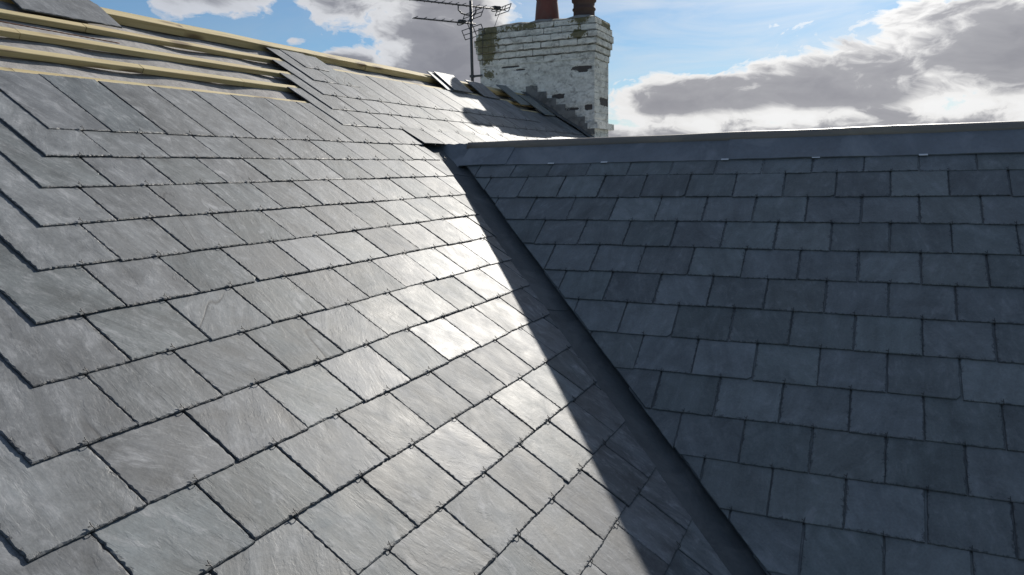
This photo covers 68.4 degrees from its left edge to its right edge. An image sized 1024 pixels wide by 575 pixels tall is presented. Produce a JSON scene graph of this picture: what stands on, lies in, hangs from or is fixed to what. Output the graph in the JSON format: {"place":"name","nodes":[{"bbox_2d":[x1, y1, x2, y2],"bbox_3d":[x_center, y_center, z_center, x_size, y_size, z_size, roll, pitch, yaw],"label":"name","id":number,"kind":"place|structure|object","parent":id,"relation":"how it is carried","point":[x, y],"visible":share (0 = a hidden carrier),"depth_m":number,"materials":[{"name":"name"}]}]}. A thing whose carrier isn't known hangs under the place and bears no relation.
{"place":"outdoors","nodes":[
{"label":"outdoors","id":0,"kind":"place"},
{"bbox_2d":[90,0,1023,136],"label":"sky","id":1,"kind":"structure","parent":0,"point":[675,66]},
{"label":"ground","id":2,"kind":"structure","parent":0,"visible":0},
{"bbox_2d":[0,0,730,574],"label":"slate roof","id":3,"kind":"structure","parent":2,"relation":"on","point":[268,308],"depth_m":2.37,"materials":[{"name":"grey stone"}]},
{"bbox_2d":[0,21,119,43],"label":"batten","id":4,"kind":"object","parent":3,"relation":"on","point":[58,32],"visible":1,"depth_m":3.47,"materials":[{"name":"wood"}]},
{"bbox_2d":[11,0,121,27],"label":"loose slate","id":5,"kind":"object","parent":3,"relation":"on","point":[86,11],"visible":1,"depth_m":3.72,"materials":[{"name":"grey stone"}]},
{"bbox_2d":[427,71,465,93],"bbox_3d":[-0.607,-1.903,6.994,0.282,0.008,0.341,44,23,13],"label":"loose slate","id":6,"kind":"object","parent":3,"relation":"on","point":[441,81],"visible":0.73,"depth_m":6.89,"materials":[{"name":"grey stone"}]},
{"bbox_2d":[433,71,472,92],"bbox_3d":[-0.550,-1.930,7.092,0.282,0.009,0.380,43,23,12],"label":"loose slate","id":7,"kind":"object","parent":3,"relation":"on","point":[453,82],"visible":1,"depth_m":7.07,"materials":[{"name":"grey stone"}]},
{"bbox_2d":[465,80,499,99],"bbox_3d":[-0.296,-2.003,7.627,0.273,0.010,0.364,44,23,15],"label":"loose slate","id":8,"kind":"object","parent":3,"relation":"on","point":[482,90],"visible":1,"depth_m":7.60,"materials":[{"name":"grey stone"}]},
{"bbox_2d":[496,84,529,105],"bbox_3d":[0.013,-2.105,8.236,0.361,0.009,0.304,40,22,8],"label":"loose slate","id":9,"kind":"object","parent":3,"relation":"on","point":[513,95],"visible":1,"depth_m":8.21,"materials":[{"name":"grey stone"}]},
{"bbox_2d":[518,95,554,115],"bbox_3d":[0.280,-2.060,8.516,0.402,0.009,0.342,39,22,12],"label":"loose slate","id":10,"kind":"object","parent":3,"relation":"on","point":[537,105],"visible":1,"depth_m":8.49,"materials":[{"name":"grey stone"}]},
{"bbox_2d":[474,0,613,137],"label":"brick chimney","id":11,"kind":"object","parent":3,"relation":"on","point":[550,61],"visible":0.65,"depth_m":8.79,"materials":[{"name":"white brick"}]},
{"bbox_2d":[409,0,511,81],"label":"tv aerial","id":12,"kind":"object","parent":11,"relation":"attached to","point":[470,28],"visible":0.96,"depth_m":9.11,"materials":[{"name":"black metal"}]},
{"bbox_2d":[419,141,766,574],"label":"valley gutter","id":13,"kind":"object","parent":3,"relation":"attached to","point":[724,539],"visible":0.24,"depth_m":3.24,"materials":[{"name":"grey metal"}]},
{"bbox_2d":[459,121,1023,574],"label":"slate roof","id":14,"kind":"structure","parent":2,"relation":"on","point":[809,343],"depth_m":3.25,"materials":[{"name":"stone"}]}
]}

